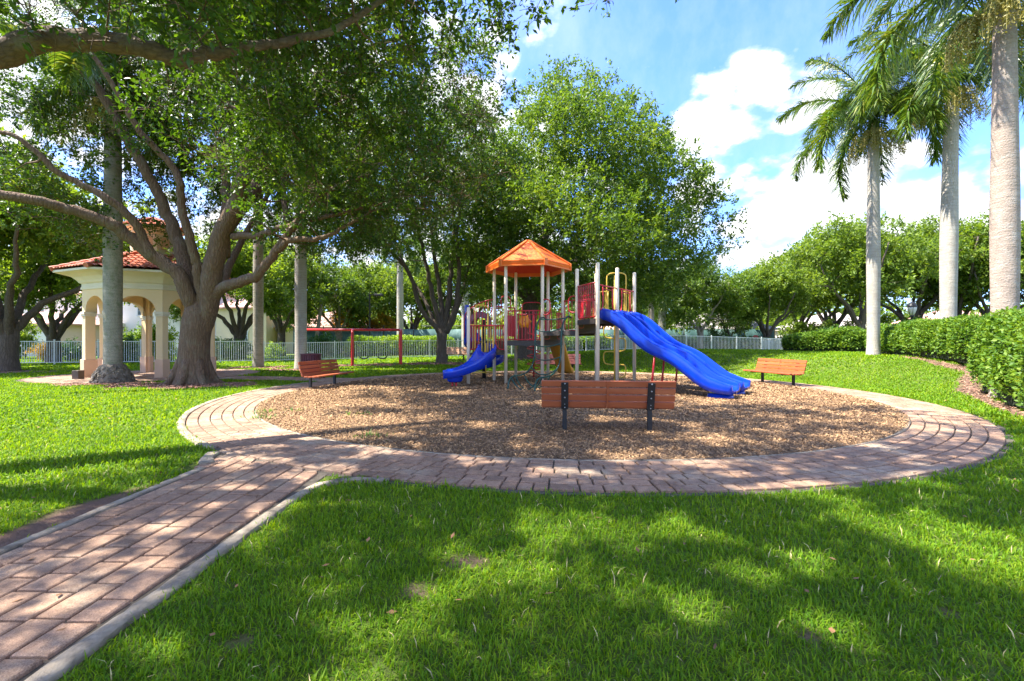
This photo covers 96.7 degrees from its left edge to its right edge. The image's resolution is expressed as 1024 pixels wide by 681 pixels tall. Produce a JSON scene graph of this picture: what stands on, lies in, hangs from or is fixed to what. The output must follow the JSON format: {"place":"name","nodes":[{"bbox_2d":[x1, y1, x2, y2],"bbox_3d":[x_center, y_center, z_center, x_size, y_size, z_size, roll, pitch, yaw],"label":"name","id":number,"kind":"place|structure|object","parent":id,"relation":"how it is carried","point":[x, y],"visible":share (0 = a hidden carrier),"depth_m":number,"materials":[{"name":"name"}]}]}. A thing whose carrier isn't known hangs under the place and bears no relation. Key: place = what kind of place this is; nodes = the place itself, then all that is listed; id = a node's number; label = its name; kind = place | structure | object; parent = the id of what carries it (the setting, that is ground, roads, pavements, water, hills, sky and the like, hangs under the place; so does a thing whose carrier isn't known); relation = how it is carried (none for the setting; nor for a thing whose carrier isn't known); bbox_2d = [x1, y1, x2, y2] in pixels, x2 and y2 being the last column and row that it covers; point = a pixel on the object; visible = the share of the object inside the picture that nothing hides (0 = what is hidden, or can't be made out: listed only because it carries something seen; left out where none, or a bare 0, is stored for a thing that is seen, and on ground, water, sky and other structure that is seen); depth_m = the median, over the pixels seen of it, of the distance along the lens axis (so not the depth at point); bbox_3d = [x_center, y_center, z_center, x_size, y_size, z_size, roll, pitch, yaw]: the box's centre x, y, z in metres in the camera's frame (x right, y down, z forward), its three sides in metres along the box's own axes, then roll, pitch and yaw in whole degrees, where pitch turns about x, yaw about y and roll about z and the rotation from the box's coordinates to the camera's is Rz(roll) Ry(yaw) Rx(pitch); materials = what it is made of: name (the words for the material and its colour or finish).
{"place":"outdoors","nodes":[
{"label":"outdoors","id":0,"kind":"place"},
{"bbox_2d":[20,312,99,355],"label":"house","id":1,"kind":"structure","parent":0,"point":[73,330],"depth_m":44.84,"materials":[{"name":"beige paint"}]},
{"bbox_2d":[20,332,45,355],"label":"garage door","id":2,"kind":"structure","parent":1,"relation":"in","point":[42,336],"depth_m":43.41,"materials":[{"name":"white"}]},
{"bbox_2d":[0,448,329,680],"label":"entrance path","id":3,"kind":"structure","parent":0,"point":[100,568],"depth_m":3.16,"materials":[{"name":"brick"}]},
{"bbox_2d":[20,369,345,382],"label":"gazebo path","id":4,"kind":"structure","parent":0,"point":[233,374],"depth_m":18.03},
{"bbox_2d":[72,370,83,378],"bbox_3d":[-16.635,1.320,17.450,0.260,0.360,0.260,0,0,0],"label":"ground light","id":5,"kind":"object","parent":4,"relation":"on","point":[77,374],"visible":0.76,"depth_m":17.33,"materials":[{"name":"brown"}]},
{"bbox_2d":[216,298,284,353],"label":"house","id":6,"kind":"structure","parent":0,"point":[270,332],"depth_m":50.00,"materials":[{"name":"white paint"}]},
{"bbox_2d":[0,348,1023,680],"bbox_3d":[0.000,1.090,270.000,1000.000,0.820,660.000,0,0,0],"label":"ground","id":7,"kind":"structure","parent":0,"point":[48,520],"depth_m":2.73,"materials":[{"name":"green plant"}]},
{"bbox_2d":[20,320,42,357],"bbox_3d":[-40.570,-0.246,37.096,4.050,4.252,3.369,0,0,0],"label":"shrub","id":8,"kind":"object","parent":7,"relation":"on","point":[25,335],"visible":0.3,"depth_m":37.21,"materials":[{"name":"green plant"}]},
{"bbox_2d":[0,244,87,361],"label":"street tree","id":9,"kind":"object","parent":7,"relation":"on","point":[49,283],"visible":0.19,"depth_m":29.12,"materials":[{"name":"green plant"}]},
{"bbox_2d":[25,342,63,360],"bbox_3d":[-33.778,0.886,33.074,2.103,2.081,2.140,0,0,0],"label":"shrub","id":10,"kind":"object","parent":7,"relation":"on","point":[41,352],"visible":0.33,"depth_m":32.56,"materials":[{"name":"yellow plant"}]},
{"bbox_2d":[0,121,157,370],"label":"street tree","id":11,"kind":"object","parent":7,"relation":"on","point":[33,237],"visible":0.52,"depth_m":22.51,"materials":[{"name":"green plant"}]},
{"bbox_2d":[61,337,96,360],"bbox_3d":[-32.662,0.815,34.020,2.548,2.256,2.702,0,0,0],"label":"shrub","id":12,"kind":"object","parent":7,"relation":"on","point":[74,352],"visible":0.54,"depth_m":33.53,"materials":[{"name":"green plant"}]},
{"bbox_2d":[2,291,181,353],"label":"house","id":13,"kind":"structure","parent":7,"relation":"on","point":[131,315],"depth_m":50.00,"materials":[{"name":"white paint"}]},
{"bbox_2d":[0,467,205,553],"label":"kerb strip","id":14,"kind":"object","parent":7,"relation":"on","point":[63,524],"visible":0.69,"depth_m":3.88,"materials":[{"name":"concrete"}]},
{"bbox_2d":[0,0,222,382],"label":"royal palm","id":15,"kind":"object","parent":7,"relation":"on","point":[112,368],"visible":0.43,"depth_m":15.99,"materials":[{"name":"green plant"}]},
{"bbox_2d":[123,330,140,362],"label":"shrub","id":16,"kind":"object","parent":7,"relation":"on","point":[130,338],"visible":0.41,"depth_m":30.84,"materials":[{"name":"green plant"}]},
{"bbox_2d":[123,321,140,352],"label":"shrub","id":17,"kind":"object","parent":7,"relation":"on","point":[138,334],"visible":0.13,"depth_m":35.59,"materials":[{"name":"green plant"}]},
{"bbox_2d":[20,339,252,363],"bbox_3d":[-37.555,0.740,26.577,41.574,1.620,0.701,0,0,-11],"label":"picket fence","id":18,"kind":"object","parent":7,"relation":"on","point":[97,341],"visible":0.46,"depth_m":28.57,"materials":[{"name":"metal"}]},
{"bbox_2d":[49,217,230,377],"bbox_3d":[-15.500,-1.895,19.700,5.940,6.889,5.940,0,0,-22],"label":"gazebo","id":19,"kind":"object","parent":7,"relation":"on","point":[149,288],"visible":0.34,"depth_m":18.09,"materials":[{"name":"paint"}]},
{"bbox_2d":[126,302,180,322],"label":"street tree","id":20,"kind":"object","parent":7,"relation":"on","point":[175,312],"visible":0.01,"depth_m":49.02,"materials":[{"name":"green plant"}]},
{"bbox_2d":[140,322,179,359],"bbox_3d":[-25.484,0.334,33.036,2.631,3.698,2.588,0,0,-22],"label":"shrub","id":21,"kind":"object","parent":7,"relation":"on","point":[170,336],"visible":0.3,"depth_m":33.07,"materials":[{"name":"green plant"}]},
{"bbox_2d":[24,477,389,680],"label":"kerb strip","id":22,"kind":"object","parent":7,"relation":"on","point":[64,661],"visible":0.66,"depth_m":2.56,"materials":[{"name":"concrete"}]},
{"bbox_2d":[199,451,219,464],"bbox_3d":[-3.796,1.501,5.693,0.188,0.099,0.646,0,0,-27],"label":"kerb strip","id":23,"kind":"object","parent":7,"relation":"on","point":[208,457],"visible":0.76,"depth_m":5.66,"materials":[{"name":"concrete"}]},
{"bbox_2d":[215,336,239,360],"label":"shrub","id":24,"kind":"object","parent":7,"relation":"on","point":[225,351],"visible":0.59,"depth_m":33.31,"materials":[{"name":"green plant"}]},
{"bbox_2d":[215,290,241,338],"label":"house","id":25,"kind":"structure","parent":7,"relation":"on","point":[228,299],"depth_m":53.22,"materials":[{"name":"white paint"}]},
{"bbox_2d":[225,337,252,359],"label":"shrub","id":26,"kind":"object","parent":7,"relation":"on","point":[246,348],"visible":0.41,"depth_m":34.94,"materials":[{"name":"green plant"}]},
{"bbox_2d":[177,382,307,448],"bbox_3d":[-6.420,1.502,10.875,1.685,0.095,10.206,0,0,-17],"label":"kerb strip","id":27,"kind":"object","parent":7,"relation":"on","point":[182,421],"visible":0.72,"depth_m":8.31,"materials":[{"name":"concrete"}]},
{"bbox_2d":[171,220,319,358],"bbox_3d":[-21.593,-3.793,35.201,11.859,11.573,11.177,0,0,-15],"label":"street tree","id":28,"kind":"object","parent":7,"relation":"on","point":[277,284],"visible":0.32,"depth_m":34.98,"materials":[{"name":"green plant"}]},
{"bbox_2d":[195,147,306,366],"bbox_3d":[-14.032,-5.304,25.183,5.990,14.008,5.741,0,0,0],"label":"royal palm","id":29,"kind":"object","parent":7,"relation":"on","point":[258,325],"visible":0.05,"depth_m":24.98,"materials":[{"name":"grey plant"}]},
{"bbox_2d":[0,0,532,385],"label":"oak tree","id":30,"kind":"object","parent":7,"relation":"on","point":[267,139],"visible":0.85,"depth_m":14.30,"materials":[{"name":"green plant"}]},
{"bbox_2d":[265,341,286,356],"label":"shrub","id":31,"kind":"object","parent":7,"relation":"on","point":[271,349],"visible":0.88,"depth_m":39.72,"materials":[{"name":"green plant"}]},
{"bbox_2d":[233,236,333,355],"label":"street tree","id":32,"kind":"object","parent":7,"relation":"on","point":[280,328],"visible":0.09,"depth_m":43.37,"materials":[{"name":"green plant"}]},
{"bbox_2d":[300,353,320,374],"bbox_3d":[-8.350,0.995,18.900,0.820,0.910,0.814,0,0,0],"label":"litter bin","id":33,"kind":"object","parent":7,"relation":"on","point":[310,357],"visible":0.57,"depth_m":18.59,"materials":[{"name":"black metal"}]},
{"bbox_2d":[294,105,344,368],"bbox_3d":[-10.809,-5.311,23.487,5.941,14.022,5.746,0,0,41],"label":"royal palm","id":34,"kind":"object","parent":7,"relation":"on","point":[300,306],"visible":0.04,"depth_m":23.36,"materials":[{"name":"grey plant"}]},
{"bbox_2d":[309,278,336,346],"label":"fan palm","id":35,"kind":"object","parent":7,"relation":"on","point":[320,281],"visible":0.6,"depth_m":43.85,"materials":[{"name":"green plant"}]},
{"bbox_2d":[307,331,342,357],"bbox_3d":[-15.760,0.527,37.969,3.314,2.796,3.169,0,0,0],"label":"shrub","id":36,"kind":"object","parent":7,"relation":"on","point":[328,348],"visible":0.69,"depth_m":37.65,"materials":[{"name":"green plant"}]},
{"bbox_2d":[273,312,381,352],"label":"house","id":37,"kind":"structure","parent":7,"relation":"on","point":[289,338],"depth_m":52.00,"materials":[{"name":"white paint"}]},
{"bbox_2d":[0,0,676,113],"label":"shade tree","id":38,"kind":"object","parent":7,"relation":"on","point":[31,41],"visible":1,"depth_m":7.17,"materials":[{"name":"green plant"}]},
{"bbox_2d":[281,252,405,353],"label":"street tree","id":39,"kind":"object","parent":7,"relation":"on","point":[349,291],"visible":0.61,"depth_m":48.45,"materials":[{"name":"green plant"}]},
{"bbox_2d":[331,306,368,328],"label":"shrub","id":40,"kind":"object","parent":7,"relation":"on","point":[342,321],"visible":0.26,"depth_m":51.09,"materials":[{"name":"green plant"}]},
{"bbox_2d":[307,328,401,364],"bbox_3d":[-9.300,0.501,26.397,5.985,2.399,1.117,0,0,-3],"label":"swing set","id":41,"kind":"object","parent":7,"relation":"on","point":[352,330],"visible":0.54,"depth_m":26.22,"materials":[{"name":"red metal"}]},
{"bbox_2d":[369,293,383,335],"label":"light pole","id":42,"kind":"object","parent":7,"relation":"on","point":[369,306],"visible":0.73,"depth_m":46.43,"materials":[{"name":"black metal"}]},
{"bbox_2d":[367,312,396,328],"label":"shrub","id":43,"kind":"object","parent":7,"relation":"on","point":[373,323],"visible":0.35,"depth_m":52.61,"materials":[{"name":"green plant"}]},
{"bbox_2d":[341,254,425,328],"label":"street tree","id":44,"kind":"object","parent":7,"relation":"on","point":[388,277],"visible":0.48,"depth_m":52.05,"materials":[{"name":"green plant"}]},
{"bbox_2d":[343,334,455,356],"bbox_3d":[-9.597,0.388,39.275,9.588,2.014,1.720,0,0,-8],"label":"hedge","id":45,"kind":"object","parent":7,"relation":"on","point":[347,345],"visible":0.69,"depth_m":38.75,"materials":[{"name":"green plant"}]},
{"bbox_2d":[375,227,426,334],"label":"royal palm","id":46,"kind":"object","parent":7,"relation":"on","point":[400,312],"visible":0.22,"depth_m":41.26,"materials":[{"name":"grey plant"}]},
{"bbox_2d":[293,70,535,362],"bbox_3d":[-5.461,-6.756,26.762,14.253,16.711,12.870,0,0,0],"label":"spreading tree","id":47,"kind":"object","parent":7,"relation":"on","point":[442,322],"visible":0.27,"depth_m":26.01,"materials":[{"name":"green plant"}]},
{"bbox_2d":[360,253,468,329],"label":"street tree","id":48,"kind":"object","parent":7,"relation":"on","point":[417,320],"visible":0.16,"depth_m":58.45,"materials":[{"name":"green plant"}]},
{"bbox_2d":[264,336,582,361],"bbox_3d":[-5.473,0.563,34.452,24.019,1.959,0.349,0,0,-16],"label":"picket fence","id":49,"kind":"object","parent":7,"relation":"on","point":[511,349],"visible":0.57,"depth_m":33.53,"materials":[{"name":"white metal"}]},
{"bbox_2d":[447,347,466,359],"bbox_3d":[-3.775,0.912,29.561,2.112,0.952,0.714,0,0,32],"label":"park bench","id":50,"kind":"object","parent":7,"relation":"on","point":[459,350],"visible":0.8,"depth_m":29.64,"materials":[{"name":"brown wood"}]},
{"bbox_2d":[437,254,477,352],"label":"royal palm","id":51,"kind":"object","parent":7,"relation":"on","point":[463,305],"visible":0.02,"depth_m":44.19,"materials":[{"name":"grey plant"}]},
{"bbox_2d":[410,246,512,351],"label":"street tree","id":52,"kind":"object","parent":7,"relation":"on","point":[473,301],"visible":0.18,"depth_m":56.50,"materials":[{"name":"green plant"}]},
{"bbox_2d":[0,391,1018,649],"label":"fallen leaves","id":53,"kind":"object","parent":7,"relation":"on","point":[452,535],"visible":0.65,"depth_m":3.28,"materials":[{"name":"brown plant"}]},
{"bbox_2d":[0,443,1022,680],"bbox_3d":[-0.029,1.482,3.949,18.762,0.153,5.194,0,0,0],"label":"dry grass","id":54,"kind":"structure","parent":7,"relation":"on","point":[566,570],"depth_m":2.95,"materials":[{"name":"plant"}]},
{"bbox_2d":[293,325,774,353],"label":"court fence","id":55,"kind":"object","parent":7,"relation":"on","point":[455,334],"visible":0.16,"depth_m":49.92,"materials":[{"name":"white metal"}]},
{"bbox_2d":[48,356,1023,416],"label":"bed chips","id":56,"kind":"object","parent":7,"relation":"on","point":[154,385],"visible":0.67,"depth_m":15.21,"materials":[{"name":"brown wood"}]},
{"bbox_2d":[471,333,612,353],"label":"hedge","id":57,"kind":"object","parent":7,"relation":"on","point":[605,343],"visible":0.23,"depth_m":42.47,"materials":[{"name":"green plant"}]},
{"bbox_2d":[255,372,909,459],"bbox_3d":[1.370,1.474,13.330,15.360,0.031,15.360,0,0,0],"label":"mulch bed","id":58,"kind":"object","parent":7,"relation":"on","point":[590,442],"visible":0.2,"depth_m":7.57,"materials":[{"name":"brown wood"}]},
{"bbox_2d":[298,359,353,388],"bbox_3d":[-5.904,1.114,14.543,0.714,0.952,2.112,0,0,9],"label":"park bench","id":59,"kind":"object","parent":58,"relation":"on","point":[306,372],"visible":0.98,"depth_m":14.37,"materials":[{"name":"orange wood"}]},
{"bbox_2d":[443,240,750,398],"bbox_3d":[2.604,-0.949,15.649,9.718,5.297,6.437,0,0,22],"label":"play structure","id":60,"kind":"object","parent":58,"relation":"on","point":[528,258],"visible":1,"depth_m":14.94,"materials":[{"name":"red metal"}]},
{"bbox_2d":[541,380,675,431],"bbox_3d":[1.554,1.114,7.546,2.112,0.952,0.714,0,0,5],"label":"park bench","id":61,"kind":"object","parent":58,"relation":"on","point":[588,393],"visible":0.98,"depth_m":7.29,"materials":[{"name":"brown wood"}]},
{"bbox_2d":[255,372,910,461],"bbox_3d":[1.370,1.507,13.332,15.496,0.087,15.499,0,0,0],"label":"kerb strip","id":62,"kind":"object","parent":7,"relation":"on","point":[904,429],"visible":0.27,"depth_m":6.00,"materials":[{"name":"concrete"}]},
{"bbox_2d":[420,52,750,358],"bbox_3d":[4.631,-8.541,29.856,21.550,20.382,21.084,0,0,0],"label":"tree","id":63,"kind":"object","parent":7,"relation":"on","point":[632,226],"visible":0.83,"depth_m":25.21,"materials":[{"name":"green plant"}]},
{"bbox_2d":[553,268,644,328],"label":"street tree","id":64,"kind":"object","parent":7,"relation":"on","point":[572,319],"visible":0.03,"depth_m":54.46,"materials":[{"name":"green plant"}]},
{"bbox_2d":[233,407,1015,440],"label":"weed tufts","id":65,"kind":"object","parent":7,"relation":"on","point":[369,432],"visible":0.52,"depth_m":8.64,"materials":[{"name":"green plant"}]},
{"bbox_2d":[627,275,677,320],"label":"palm tree","id":66,"kind":"object","parent":7,"relation":"on","point":[651,311],"visible":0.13,"depth_m":40.26,"materials":[{"name":"green plant"}]},
{"bbox_2d":[627,266,680,315],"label":"street tree","id":67,"kind":"object","parent":7,"relation":"on","point":[641,312],"visible":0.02,"depth_m":63.24,"materials":[{"name":"green plant"}]},
{"bbox_2d":[308,284,1023,329],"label":"distant woods","id":68,"kind":"object","parent":7,"relation":"on","point":[423,324],"depth_m":79.41,"materials":[{"name":"green plant"}]},
{"bbox_2d":[657,267,689,331],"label":"royal palm","id":69,"kind":"object","parent":7,"relation":"on","point":[661,319],"visible":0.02,"depth_m":42.19,"materials":[{"name":"green plant"}]},
{"bbox_2d":[670,325,687,336],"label":"understory shrub","id":70,"kind":"object","parent":7,"relation":"on","point":[680,332],"visible":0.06,"depth_m":50.71,"materials":[{"name":"green plant"}]},
{"bbox_2d":[586,334,780,350],"bbox_3d":[18.663,0.316,42.151,24.257,1.731,10.316,0,0,-41],"label":"picket fence","id":71,"kind":"object","parent":7,"relation":"on","point":[765,342],"visible":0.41,"depth_m":39.58,"materials":[{"name":"white metal"}]},
{"bbox_2d":[642,254,765,348],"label":"street tree","id":72,"kind":"object","parent":7,"relation":"on","point":[689,313],"visible":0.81,"depth_m":41.54,"materials":[{"name":"green plant"}]},
{"bbox_2d":[704,324,728,340],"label":"shrub","id":73,"kind":"object","parent":7,"relation":"on","point":[713,332],"visible":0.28,"depth_m":45.82,"materials":[{"name":"green plant"}]},
{"bbox_2d":[676,314,778,332],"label":"house","id":74,"kind":"structure","parent":7,"relation":"on","point":[769,327],"depth_m":64.18,"materials":[{"name":"white paint"}]},
{"bbox_2d":[672,335,786,348],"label":"hedge","id":75,"kind":"object","parent":7,"relation":"on","point":[683,340],"visible":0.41,"depth_m":44.36,"materials":[{"name":"green plant"}]},
{"bbox_2d":[701,292,769,337],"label":"street tree","id":76,"kind":"object","parent":7,"relation":"on","point":[744,328],"visible":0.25,"depth_m":46.06,"materials":[{"name":"green plant"}]},
{"bbox_2d":[711,265,775,325],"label":"street tree","id":77,"kind":"object","parent":7,"relation":"on","point":[730,280],"visible":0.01,"depth_m":63.83,"materials":[{"name":"green plant"}]},
{"bbox_2d":[720,256,820,341],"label":"street tree","id":78,"kind":"object","parent":7,"relation":"on","point":[772,291],"visible":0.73,"depth_m":44.45,"materials":[{"name":"green plant"}]},
{"bbox_2d":[763,249,833,331],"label":"street tree","id":79,"kind":"object","parent":7,"relation":"on","point":[802,317],"depth_m":57.49,"materials":[{"name":"green plant"}]},
{"bbox_2d":[776,318,821,336],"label":"understory shrub","id":80,"kind":"object","parent":7,"relation":"on","point":[801,328],"visible":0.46,"depth_m":51.45,"materials":[{"name":"green plant"}]},
{"bbox_2d":[775,313,866,340],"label":"house","id":81,"kind":"structure","parent":7,"relation":"on","point":[814,318],"depth_m":65.47,"materials":[{"name":"white paint"}]},
{"bbox_2d":[781,326,865,351],"bbox_3d":[19.047,-0.084,27.659,2.401,1.579,4.821,0,0,-45],"label":"hedge","id":82,"kind":"object","parent":7,"relation":"on","point":[850,338],"visible":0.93,"depth_m":26.93,"materials":[{"name":"green plant"}]},
{"bbox_2d":[755,218,896,326],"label":"street tree","id":83,"kind":"object","parent":7,"relation":"on","point":[823,300],"visible":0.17,"depth_m":50.02,"materials":[{"name":"green plant"}]},
{"bbox_2d":[817,317,855,330],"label":"understory shrub","id":84,"kind":"object","parent":7,"relation":"on","point":[829,323],"visible":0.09,"depth_m":46.33,"materials":[{"name":"green plant"}]},
{"bbox_2d":[782,209,938,328],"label":"street tree","id":85,"kind":"object","parent":7,"relation":"on","point":[847,241],"visible":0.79,"depth_m":42.67,"materials":[{"name":"green plant"}]},
{"bbox_2d":[775,16,990,354],"bbox_3d":[16.256,-6.094,20.335,7.240,13.948,7.414,0,0,-37],"label":"royal palm","id":86,"kind":"object","parent":7,"relation":"on","point":[829,123],"visible":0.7,"depth_m":20.19,"materials":[{"name":"green plant"}]},
{"bbox_2d":[865,313,918,329],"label":"understory shrub","id":87,"kind":"object","parent":7,"relation":"on","point":[885,319],"visible":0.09,"depth_m":46.63,"materials":[{"name":"green plant"}]},
{"bbox_2d":[907,300,917,319],"bbox_3d":[21.100,-0.680,24.000,0.440,2.920,0.440,0,0,0],"label":"street lamp","id":88,"kind":"object","parent":7,"relation":"on","point":[912,306],"visible":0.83,"depth_m":23.90,"materials":[{"name":"glass"}]},
{"bbox_2d":[818,0,1023,397],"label":"royal palm","id":89,"kind":"object","parent":7,"relation":"on","point":[1005,27],"visible":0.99,"depth_m":11.65,"materials":[{"name":"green plant"}]},
{"bbox_2d":[863,313,987,363],"bbox_3d":[17.285,-0.078,19.063,2.247,1.794,10.113,0,0,21],"label":"hedge","id":90,"kind":"object","parent":7,"relation":"on","point":[942,338],"visible":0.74,"depth_m":17.29,"materials":[{"name":"green plant"}]},
{"bbox_2d":[829,0,1023,327],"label":"royal palm","id":91,"kind":"object","parent":7,"relation":"on","point":[955,100],"visible":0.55,"depth_m":17.81,"materials":[{"name":"green plant"}]},
{"bbox_2d":[840,218,1021,320],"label":"street tree","id":92,"kind":"object","parent":7,"relation":"on","point":[921,310],"visible":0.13,"depth_m":46.93,"materials":[{"name":"green plant"}]},
{"bbox_2d":[892,310,979,323],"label":"house","id":93,"kind":"structure","parent":7,"relation":"on","point":[931,315],"depth_m":64.11,"materials":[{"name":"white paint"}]},
{"bbox_2d":[901,209,1023,317],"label":"street tree","id":94,"kind":"object","parent":7,"relation":"on","point":[965,234],"visible":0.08,"depth_m":46.49,"materials":[{"name":"green plant"}]},
{"bbox_2d":[916,216,1023,316],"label":"street tree","id":95,"kind":"object","parent":7,"relation":"on","point":[963,278],"visible":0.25,"depth_m":45.16,"materials":[{"name":"green plant"}]},
{"bbox_2d":[964,305,1023,407],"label":"hedge","id":96,"kind":"object","parent":7,"relation":"on","point":[996,354],"visible":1,"depth_m":10.37,"materials":[{"name":"green plant"}]},
{"bbox_2d":[977,232,1023,306],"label":"street tree","id":97,"kind":"object","parent":7,"relation":"on","point":[1021,279],"visible":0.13,"depth_m":43.37,"materials":[{"name":"green plant"}]},
{"bbox_2d":[0,0,1023,323],"label":"sky","id":98,"kind":"structure","parent":0,"point":[728,68],"materials":[{"name":"blue"}]},
{"bbox_2d":[185,371,1014,496],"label":"ring path","id":99,"kind":"structure","parent":0,"point":[927,450],"depth_m":5.55,"materials":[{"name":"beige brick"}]},
{"bbox_2d":[535,354,580,367],"bbox_3d":[2.147,1.114,21.204,2.112,0.952,0.714,0,0,4],"label":"park bench","id":100,"kind":"object","parent":99,"relation":"on","point":[571,359],"visible":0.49,"depth_m":21.41,"materials":[{"name":"brown wood"}]},
{"bbox_2d":[743,358,806,385],"bbox_3d":[8.934,1.114,15.540,0.714,0.952,2.112,0,0,-12],"label":"park bench","id":101,"kind":"object","parent":99,"relation":"on","point":[767,366],"visible":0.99,"depth_m":15.43,"materials":[{"name":"brown wood"}]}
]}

